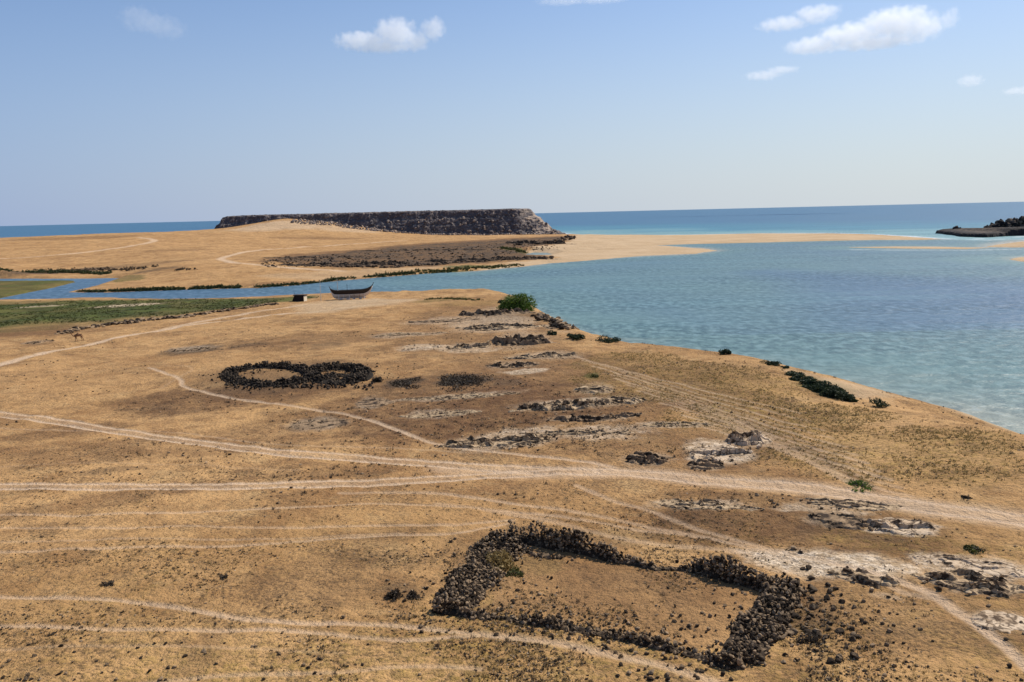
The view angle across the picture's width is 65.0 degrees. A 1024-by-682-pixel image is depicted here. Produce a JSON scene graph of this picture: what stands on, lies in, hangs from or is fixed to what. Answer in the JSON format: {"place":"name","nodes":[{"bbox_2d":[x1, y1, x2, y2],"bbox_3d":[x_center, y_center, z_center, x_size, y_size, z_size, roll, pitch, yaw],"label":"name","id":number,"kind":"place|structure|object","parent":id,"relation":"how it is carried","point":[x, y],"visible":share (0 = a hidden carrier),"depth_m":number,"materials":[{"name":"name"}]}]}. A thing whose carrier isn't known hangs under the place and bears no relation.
{"place":"outdoors","nodes":[
{"label":"outdoors","id":0,"kind":"place"},
{"bbox_2d":[0,280,73,297],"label":"marsh bank","id":1,"kind":"structure","parent":0,"point":[9,288],"depth_m":390.54,"materials":[{"name":"plant"}]},
{"bbox_2d":[0,300,387,366],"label":"dirt road","id":2,"kind":"structure","parent":0,"point":[13,360],"depth_m":219.50,"materials":[{"name":"soil"}]},
{"bbox_2d":[0,235,480,271],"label":"dirt track","id":3,"kind":"structure","parent":0,"point":[221,258],"depth_m":599.38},
{"bbox_2d":[0,410,600,475],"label":"dirt road","id":4,"kind":"structure","parent":0,"point":[528,469],"depth_m":81.14,"materials":[{"name":"soil"}]},
{"bbox_2d":[0,219,1023,681],"bbox_3d":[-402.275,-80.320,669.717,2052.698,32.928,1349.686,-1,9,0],"label":"ground","id":5,"kind":"structure","parent":0,"point":[350,585],"depth_m":68.12,"materials":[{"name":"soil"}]},
{"bbox_2d":[25,339,53,343],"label":"rock outcrop","id":6,"kind":"object","parent":5,"relation":"on","point":[39,341],"visible":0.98,"depth_m":191.19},
{"bbox_2d":[0,267,111,274],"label":"scrub belt","id":7,"kind":"object","parent":5,"relation":"on","point":[80,271],"visible":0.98,"depth_m":478.17,"materials":[{"name":"green plant"}]},
{"bbox_2d":[70,333,83,340],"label":"camel","id":8,"kind":"object","parent":5,"relation":"on","point":[77,335],"visible":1,"depth_m":191.07},
{"bbox_2d":[55,324,105,333],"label":"rocky bank","id":9,"kind":"structure","parent":5,"relation":"on","point":[73,329],"depth_m":217.08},
{"bbox_2d":[97,580,114,587],"bbox_3d":[-24.341,14.593,48.060,1.186,0.535,1.098,-6,10,-26],"label":"dry bush","id":10,"kind":"object","parent":5,"relation":"on","point":[108,583],"visible":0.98,"depth_m":48.06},
{"bbox_2d":[33,264,195,270],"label":"scrub belt","id":11,"kind":"object","parent":5,"relation":"on","point":[131,268],"visible":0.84,"depth_m":481.36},
{"bbox_2d":[96,314,194,325],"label":"rocky bank","id":12,"kind":"structure","parent":5,"relation":"on","point":[136,320],"depth_m":234.35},
{"bbox_2d":[0,295,318,329],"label":"marsh","id":13,"kind":"structure","parent":5,"relation":"on","point":[42,307],"depth_m":277.26,"materials":[{"name":"plant"}]},
{"bbox_2d":[76,283,242,291],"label":"reed belt","id":14,"kind":"object","parent":5,"relation":"on","point":[167,288],"visible":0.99,"depth_m":356.87,"materials":[{"name":"green plant"}]},
{"bbox_2d":[157,347,211,352],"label":"rock outcrop","id":15,"kind":"object","parent":5,"relation":"on","point":[201,348],"visible":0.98,"depth_m":165.23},
{"bbox_2d":[217,573,228,579],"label":"dry bush","id":16,"kind":"object","parent":5,"relation":"on","point":[223,576],"visible":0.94,"depth_m":49.16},
{"bbox_2d":[193,302,278,315],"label":"rocky bank","id":17,"kind":"structure","parent":5,"relation":"on","point":[225,309],"depth_m":255.23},
{"bbox_2d":[198,360,398,393],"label":"ring enclosure","id":18,"kind":"object","parent":5,"relation":"on","point":[358,373],"visible":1,"depth_m":125.52,"materials":[{"name":"stone"}]},
{"bbox_2d":[292,294,307,300],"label":"hut","id":19,"kind":"object","parent":5,"relation":"on","point":[302,297],"visible":1,"depth_m":274.17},
{"bbox_2d":[263,255,368,258],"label":"rock outcrop","id":20,"kind":"object","parent":5,"relation":"on","point":[288,257],"visible":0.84,"depth_m":519.33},
{"bbox_2d":[289,419,347,429],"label":"rock outcrop","id":21,"kind":"object","parent":5,"relation":"on","point":[316,424],"visible":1,"depth_m":96.09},
{"bbox_2d":[253,269,416,287],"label":"reed belt","id":22,"kind":"object","parent":5,"relation":"on","point":[399,272],"visible":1,"depth_m":386.89,"materials":[{"name":"green plant"}]},
{"bbox_2d":[281,260,443,265],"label":"rock outcrop","id":23,"kind":"object","parent":5,"relation":"on","point":[389,262],"visible":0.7,"depth_m":462.10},
{"bbox_2d":[355,399,394,406],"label":"rock outcrop","id":24,"kind":"object","parent":5,"relation":"on","point":[372,403],"visible":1,"depth_m":106.41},
{"bbox_2d":[371,377,383,381],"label":"dry bush","id":25,"kind":"object","parent":5,"relation":"on","point":[377,379],"visible":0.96,"depth_m":122.02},
{"bbox_2d":[214,208,565,234],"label":"headland","id":26,"kind":"structure","parent":5,"relation":"on","point":[377,219],"depth_m":1034.34,"materials":[{"name":"stone"}]},
{"bbox_2d":[290,209,555,234],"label":"talus","id":27,"kind":"structure","parent":26,"relation":"on","point":[322,222],"depth_m":1016.95,"materials":[{"name":"stone"}]},
{"bbox_2d":[147,367,634,473],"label":"footpath","id":28,"kind":"structure","parent":5,"relation":"on","point":[182,381],"depth_m":92.03,"materials":[{"name":"soil"}]},
{"bbox_2d":[384,588,403,600],"bbox_3d":[-6.782,14.507,45.988,1.144,0.871,1.019,2,10,20],"label":"dry bush","id":29,"kind":"object","parent":5,"relation":"on","point":[394,594],"visible":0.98,"depth_m":45.88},
{"bbox_2d":[390,377,421,388],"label":"dry bush","id":30,"kind":"object","parent":5,"relation":"on","point":[403,383],"visible":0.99,"depth_m":118.04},
{"bbox_2d":[372,332,446,336],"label":"rock outcrop","id":31,"kind":"object","parent":5,"relation":"on","point":[398,334],"visible":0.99,"depth_m":174.43,"materials":[{"name":"stone"}]},
{"bbox_2d":[261,238,562,266],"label":"shelf rubble","id":32,"kind":"object","parent":5,"relation":"on","point":[331,259],"visible":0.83,"depth_m":525.00,"materials":[{"name":"stone"}]},
{"bbox_2d":[404,589,420,599],"bbox_3d":[-5.703,14.608,46.062,1.442,0.691,1.013,2,10,21],"label":"dry bush","id":33,"kind":"object","parent":5,"relation":"on","point":[411,594],"visible":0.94,"depth_m":45.99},
{"bbox_2d":[353,248,488,250],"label":"rock outcrop","id":34,"kind":"object","parent":5,"relation":"on","point":[425,249],"visible":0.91,"depth_m":603.65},
{"bbox_2d":[400,345,441,351],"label":"rock outcrop","id":35,"kind":"object","parent":5,"relation":"on","point":[415,348],"visible":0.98,"depth_m":152.92,"materials":[{"name":"stone"}]},
{"bbox_2d":[294,256,553,267],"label":"rock ledge","id":36,"kind":"object","parent":5,"relation":"on","point":[401,264],"visible":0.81,"depth_m":455.07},
{"bbox_2d":[398,410,481,417],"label":"rock outcrop","id":37,"kind":"object","parent":5,"relation":"on","point":[434,414],"visible":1,"depth_m":97.87,"materials":[{"name":"stone"}]},
{"bbox_2d":[408,317,479,322],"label":"rock outcrop","id":38,"kind":"object","parent":5,"relation":"on","point":[448,320],"visible":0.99,"depth_m":197.47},
{"bbox_2d":[424,297,482,300],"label":"shore grass","id":39,"kind":"structure","parent":5,"relation":"on","point":[457,298],"depth_m":253.31,"materials":[{"name":"green plant"}]},
{"bbox_2d":[399,392,519,400],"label":"rock outcrop","id":40,"kind":"object","parent":5,"relation":"on","point":[466,396],"visible":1,"depth_m":107.17,"materials":[{"name":"stone"}]},
{"bbox_2d":[436,372,493,391],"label":"dry bush","id":41,"kind":"object","parent":5,"relation":"on","point":[460,379],"visible":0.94,"depth_m":117.71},
{"bbox_2d":[446,340,490,349],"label":"rock outcrop","id":42,"kind":"object","parent":5,"relation":"on","point":[475,345],"visible":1,"depth_m":151.52,"materials":[{"name":"stone"}]},
{"bbox_2d":[423,256,535,261],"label":"rock outcrop","id":43,"kind":"object","parent":5,"relation":"on","point":[483,258],"visible":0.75,"depth_m":494.84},
{"bbox_2d":[436,433,556,448],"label":"rock outcrop","id":44,"kind":"object","parent":5,"relation":"on","point":[524,440],"visible":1,"depth_m":84.14,"materials":[{"name":"stone"}]},
{"bbox_2d":[458,308,535,315],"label":"rock outcrop","id":45,"kind":"object","parent":5,"relation":"on","point":[496,312],"visible":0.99,"depth_m":206.51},
{"bbox_2d":[484,549,514,571],"bbox_3d":[-0.787,13.897,51.098,1.971,1.234,3.806,-1,9,0],"label":"grass clump","id":46,"kind":"object","parent":5,"relation":"on","point":[503,560],"visible":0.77,"depth_m":50.81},
{"bbox_2d":[455,323,546,330],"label":"rock outcrop","id":47,"kind":"object","parent":5,"relation":"on","point":[494,326],"visible":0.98,"depth_m":178.59,"materials":[{"name":"stone"}]},
{"bbox_2d":[6,311,1013,518],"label":"slope scrub","id":48,"kind":"object","parent":5,"relation":"on","point":[692,504],"visible":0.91,"depth_m":90.99,"materials":[{"name":"plant"}]},
{"bbox_2d":[0,399,1023,681],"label":"dead scrub","id":49,"kind":"object","parent":5,"relation":"on","point":[582,657],"visible":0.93,"depth_m":43.63,"materials":[{"name":"plant"}]},
{"bbox_2d":[1,311,1022,522],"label":"field stones","id":50,"kind":"object","parent":5,"relation":"on","point":[756,494],"visible":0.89,"depth_m":90.33,"materials":[{"name":"stone"}]},
{"bbox_2d":[485,361,538,367],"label":"rock outcrop","id":51,"kind":"object","parent":5,"relation":"on","point":[517,364],"visible":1,"depth_m":130.35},
{"bbox_2d":[0,400,1023,681],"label":"pebbles","id":52,"kind":"object","parent":5,"relation":"on","point":[522,588],"visible":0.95,"depth_m":43.51,"materials":[{"name":"stone"}]},
{"bbox_2d":[0,365,1023,681],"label":"footpath","id":53,"kind":"structure","parent":5,"relation":"on","point":[1012,651],"depth_m":47.00,"materials":[{"name":"soil"}]},
{"bbox_2d":[497,246,527,252],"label":"shore grass","id":54,"kind":"structure","parent":5,"relation":"on","point":[509,248],"depth_m":603.87,"materials":[{"name":"green plant"}]},
{"bbox_2d":[505,565,523,577],"bbox_3d":[0.163,14.344,49.717,1.371,0.533,2.218,-1,9,0],"label":"grass clump","id":55,"kind":"object","parent":5,"relation":"on","point":[515,573],"visible":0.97,"depth_m":49.46,"materials":[{"name":"green plant"}]},
{"bbox_2d":[7,403,1023,681],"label":"pale pebbles","id":56,"kind":"object","parent":5,"relation":"on","point":[553,603],"visible":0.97,"depth_m":43.58,"materials":[{"name":"stone"}]},
{"bbox_2d":[496,293,537,310],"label":"green bush","id":57,"kind":"object","parent":5,"relation":"on","point":[522,302],"visible":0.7,"depth_m":211.47,"materials":[{"name":"green plant"}]},
{"bbox_2d":[490,334,559,345],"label":"rock outcrop","id":58,"kind":"object","parent":5,"relation":"on","point":[518,340],"visible":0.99,"depth_m":152.76,"materials":[{"name":"stone"}]},
{"bbox_2d":[504,351,575,359],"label":"rock outcrop","id":59,"kind":"object","parent":5,"relation":"on","point":[552,354],"visible":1,"depth_m":138.27,"materials":[{"name":"stone"}]},
{"bbox_2d":[530,312,573,329],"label":"rocky bank","id":60,"kind":"structure","parent":5,"relation":"on","point":[540,316],"depth_m":186.36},
{"bbox_2d":[547,330,556,334],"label":"shrub","id":61,"kind":"object","parent":5,"relation":"on","point":[551,332],"visible":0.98,"depth_m":163.46,"materials":[{"name":"green plant"}]},
{"bbox_2d":[508,399,614,412],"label":"rock outcrop","id":62,"kind":"object","parent":5,"relation":"on","point":[558,405],"visible":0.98,"depth_m":97.92,"materials":[{"name":"stone"}]},
{"bbox_2d":[543,321,579,329],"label":"rock outcrop","id":63,"kind":"object","parent":5,"relation":"on","point":[553,326],"visible":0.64,"depth_m":178.16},
{"bbox_2d":[566,333,585,339],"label":"shrub","id":64,"kind":"object","parent":5,"relation":"on","point":[577,336],"visible":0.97,"depth_m":156.34,"materials":[{"name":"green plant"}]},
{"bbox_2d":[521,429,633,435],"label":"rock outcrop","id":65,"kind":"object","parent":5,"relation":"on","point":[582,432],"visible":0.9,"depth_m":85.55,"materials":[{"name":"stone"}]},
{"bbox_2d":[573,385,613,394],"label":"rock outcrop","id":66,"kind":"object","parent":5,"relation":"on","point":[594,390],"visible":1,"depth_m":106.86,"materials":[{"name":"stone"}]},
{"bbox_2d":[546,412,641,421],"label":"rock outcrop","id":67,"kind":"object","parent":5,"relation":"on","point":[586,418],"visible":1,"depth_m":91.51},
{"bbox_2d":[595,335,620,342],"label":"shrub","id":68,"kind":"object","parent":5,"relation":"on","point":[610,340],"visible":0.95,"depth_m":153.52,"materials":[{"name":"green plant"}]},
{"bbox_2d":[601,396,646,404],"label":"rock outcrop","id":69,"kind":"object","parent":5,"relation":"on","point":[622,400],"visible":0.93,"depth_m":99.42,"materials":[{"name":"stone"}]},
{"bbox_2d":[371,519,909,676],"bbox_3d":[6.145,14.370,44.916,28.765,2.318,14.332,4,10,30],"label":"stone enclosure","id":70,"kind":"object","parent":5,"relation":"on","point":[759,627],"visible":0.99,"depth_m":44.85,"materials":[{"name":"stone"}]},
{"bbox_2d":[625,451,675,465],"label":"rock outcrop","id":71,"kind":"object","parent":5,"relation":"on","point":[641,457],"visible":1,"depth_m":74.60,"materials":[{"name":"stone"}]},
{"bbox_2d":[636,421,709,426],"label":"rock outcrop","id":72,"kind":"object","parent":5,"relation":"on","point":[661,424],"visible":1,"depth_m":86.94,"materials":[{"name":"stone"}]},
{"bbox_2d":[687,458,724,470],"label":"rock outcrop","id":73,"kind":"object","parent":5,"relation":"on","point":[699,463],"visible":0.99,"depth_m":71.64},
{"bbox_2d":[653,498,764,511],"bbox_3d":[14.765,12.522,61.486,8.732,0.658,3.086,1,9,13],"label":"rock outcrop","id":74,"kind":"object","parent":5,"relation":"on","point":[681,504],"visible":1,"depth_m":61.14,"materials":[{"name":"stone"}]},
{"bbox_2d":[689,444,752,461],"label":"rock outcrop","id":75,"kind":"object","parent":5,"relation":"on","point":[725,452],"visible":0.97,"depth_m":75.18,"materials":[{"name":"stone"}]},
{"bbox_2d":[718,348,731,354],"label":"shrub","id":76,"kind":"object","parent":5,"relation":"on","point":[724,351],"visible":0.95,"depth_m":131.99,"materials":[{"name":"green plant"}]},
{"bbox_2d":[723,430,772,447],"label":"rock outcrop","id":77,"kind":"object","parent":5,"relation":"on","point":[755,437],"visible":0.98,"depth_m":78.94,"materials":[{"name":"stone"}]},
{"bbox_2d":[759,359,781,365],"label":"shrub","id":78,"kind":"object","parent":5,"relation":"on","point":[774,363],"visible":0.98,"depth_m":124.26,"materials":[{"name":"green plant"}]},
{"bbox_2d":[786,630,793,635],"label":"loose stone","id":79,"kind":"object","parent":5,"relation":"on","point":[790,632],"visible":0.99,"depth_m":40.40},
{"bbox_2d":[790,628,797,634],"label":"loose stone","id":80,"kind":"object","parent":5,"relation":"on","point":[794,630],"visible":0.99,"depth_m":40.51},
{"bbox_2d":[791,613,799,617],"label":"loose stone","id":81,"kind":"object","parent":5,"relation":"on","point":[795,615],"visible":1,"depth_m":42.38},
{"bbox_2d":[571,350,1023,485],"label":"slope grass","id":82,"kind":"structure","parent":5,"relation":"on","point":[880,427],"depth_m":85.80,"materials":[{"name":"plant"}]},
{"bbox_2d":[793,632,826,647],"bbox_3d":[14.711,14.733,39.576,1.703,0.669,1.176,3,10,27],"label":"dry bush","id":83,"kind":"object","parent":5,"relation":"on","point":[808,638],"visible":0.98,"depth_m":39.51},
{"bbox_2d":[809,604,816,609],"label":"loose stone","id":84,"kind":"object","parent":5,"relation":"on","point":[812,606],"visible":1,"depth_m":43.27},
{"bbox_2d":[784,370,858,401],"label":"thicket","id":85,"kind":"object","parent":5,"relation":"on","point":[822,387],"visible":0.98,"depth_m":105.63,"materials":[{"name":"green plant"}]},
{"bbox_2d":[826,657,835,663],"bbox_3d":[14.831,14.905,37.373,0.362,0.268,0.420,7,13,44],"label":"loose stone","id":86,"kind":"object","parent":5,"relation":"on","point":[830,660],"visible":1,"depth_m":37.33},
{"bbox_2d":[807,513,871,529],"bbox_3d":[22.776,12.555,56.044,5.464,0.523,3.553,5,11,35],"label":"rock outcrop","id":87,"kind":"object","parent":5,"relation":"on","point":[843,521],"visible":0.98,"depth_m":55.91,"materials":[{"name":"stone"}]},
{"bbox_2d":[834,628,844,633],"bbox_3d":[16.408,14.559,40.352,0.383,0.257,0.468,-3,9,-13],"label":"loose stone","id":88,"kind":"object","parent":5,"relation":"on","point":[839,630],"visible":1,"depth_m":40.26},
{"bbox_2d":[797,497,902,511],"bbox_3d":[24.670,12.089,59.090,8.411,0.700,2.811,4,10,28],"label":"rock outcrop","id":89,"kind":"object","parent":5,"relation":"on","point":[860,505],"visible":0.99,"depth_m":58.97,"materials":[{"name":"stone"}]},
{"bbox_2d":[848,635,855,641],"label":"loose stone","id":90,"kind":"object","parent":5,"relation":"on","point":[852,637],"visible":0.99,"depth_m":39.41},
{"bbox_2d":[849,651,859,658],"bbox_3d":[16.096,14.802,37.733,0.339,0.296,0.501,-2,9,-7],"label":"loose stone","id":91,"kind":"object","parent":5,"relation":"on","point":[854,655],"visible":1,"depth_m":37.65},
{"bbox_2d":[848,480,875,491],"bbox_3d":[27.445,11.372,63.028,2.198,0.562,2.931,-1,9,0],"label":"plant","id":92,"kind":"object","parent":5,"relation":"on","point":[858,483],"visible":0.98,"depth_m":63.08,"materials":[{"name":"green plant"}]},
{"bbox_2d":[827,567,899,590],"bbox_3d":[20.224,13.586,46.671,2.856,0.927,4.622,-8,11,-34],"label":"rock outcrop","id":93,"kind":"object","parent":5,"relation":"on","point":[861,576],"visible":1,"depth_m":46.13,"materials":[{"name":"stone"}]},
{"bbox_2d":[869,397,890,407],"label":"shrub","id":94,"kind":"object","parent":5,"relation":"on","point":[877,401],"visible":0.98,"depth_m":96.64,"materials":[{"name":"green plant"}]},
{"bbox_2d":[867,517,938,536],"bbox_3d":[26.301,12.438,54.162,5.216,0.825,3.489,7,12,43],"label":"rock outcrop","id":95,"kind":"object","parent":5,"relation":"on","point":[913,527],"visible":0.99,"depth_m":53.83,"materials":[{"name":"stone"}]},
{"bbox_2d":[909,554,1023,578],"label":"rock outcrop","id":96,"kind":"object","parent":5,"relation":"on","point":[998,568],"visible":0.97,"depth_m":47.39,"materials":[{"name":"stone"}]},
{"bbox_2d":[910,568,1023,598],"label":"rock outcrop","id":97,"kind":"object","parent":5,"relation":"on","point":[972,582],"visible":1,"depth_m":44.71,"materials":[{"name":"stone"}]},
{"bbox_2d":[961,495,972,499],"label":"dry bush","id":98,"kind":"object","parent":5,"relation":"on","point":[965,497],"visible":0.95,"depth_m":58.19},
{"bbox_2d":[963,544,985,556],"bbox_3d":[28.534,12.919,49.314,1.391,0.501,1.830,-1,9,0],"label":"plant","id":99,"kind":"object","parent":5,"relation":"on","point":[973,548],"visible":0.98,"depth_m":49.45,"materials":[{"name":"green plant"}]},
{"bbox_2d":[969,610,1023,633],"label":"rock outcrop","id":100,"kind":"object","parent":5,"relation":"on","point":[1001,621],"visible":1,"depth_m":40.35,"materials":[{"name":"stone"}]},
{"bbox_2d":[0,239,1023,433],"bbox_3d":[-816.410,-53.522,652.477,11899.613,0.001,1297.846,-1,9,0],"label":"lagoon","id":101,"kind":"structure","parent":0,"point":[942,327],"depth_m":258.75,"materials":[{"name":"liquid"}]},
{"bbox_2d":[0,202,1023,240],"bbox_3d":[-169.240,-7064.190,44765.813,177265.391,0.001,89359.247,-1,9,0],"label":"sea","id":102,"kind":"structure","parent":0,"point":[921,220],"depth_m":2234.72,"materials":[{"name":"liquid"}]},
{"bbox_2d":[0,462,1023,530],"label":"dirt road","id":103,"kind":"structure","parent":0,"point":[1005,516],"depth_m":68.96,"materials":[{"name":"soil"}]},
{"bbox_2d":[0,0,1023,225],"label":"sky","id":104,"kind":"structure","parent":0,"point":[112,111],"materials":[{"name":"blue"}]},
{"bbox_2d":[298,233,1023,433],"bbox_3d":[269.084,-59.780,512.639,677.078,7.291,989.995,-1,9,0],"label":"sand beach","id":105,"kind":"structure","parent":0,"point":[583,247],"depth_m":618.94,"materials":[{"name":"sand"}]},
{"bbox_2d":[329,282,373,299],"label":"wooden boat","id":106,"kind":"object","parent":105,"relation":"on","point":[349,294],"visible":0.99,"depth_m":273.50,"materials":[{"name":"brown wood"}]},
{"bbox_2d":[415,263,523,273],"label":"shore grass","id":107,"kind":"structure","parent":105,"relation":"on","point":[449,269],"depth_m":432.13,"materials":[{"name":"green plant"}]},
{"bbox_2d":[510,256,552,259],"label":"rock outcrop","id":108,"kind":"object","parent":105,"relation":"on","point":[544,257],"visible":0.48,"depth_m":505.80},
{"bbox_2d":[505,240,565,243],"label":"rock outcrop","id":109,"kind":"object","parent":105,"relation":"on","point":[547,242],"visible":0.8,"depth_m":694.62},
{"bbox_2d":[513,235,575,244],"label":"rock ledge","id":110,"kind":"object","parent":105,"relation":"on","point":[562,238],"visible":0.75,"depth_m":740.17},
{"bbox_2d":[936,227,1023,236],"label":"rock shelf","id":111,"kind":"object","parent":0,"point":[991,232],"visible":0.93,"depth_m":715.20,"materials":[{"name":"stone"}]},
{"bbox_2d":[983,219,1013,227],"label":"crag","id":112,"kind":"structure","parent":111,"relation":"on","point":[1000,223],"depth_m":828.93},
{"bbox_2d":[1005,216,1023,226],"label":"crag","id":113,"kind":"structure","parent":111,"relation":"on","point":[1016,222],"depth_m":831.11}
]}

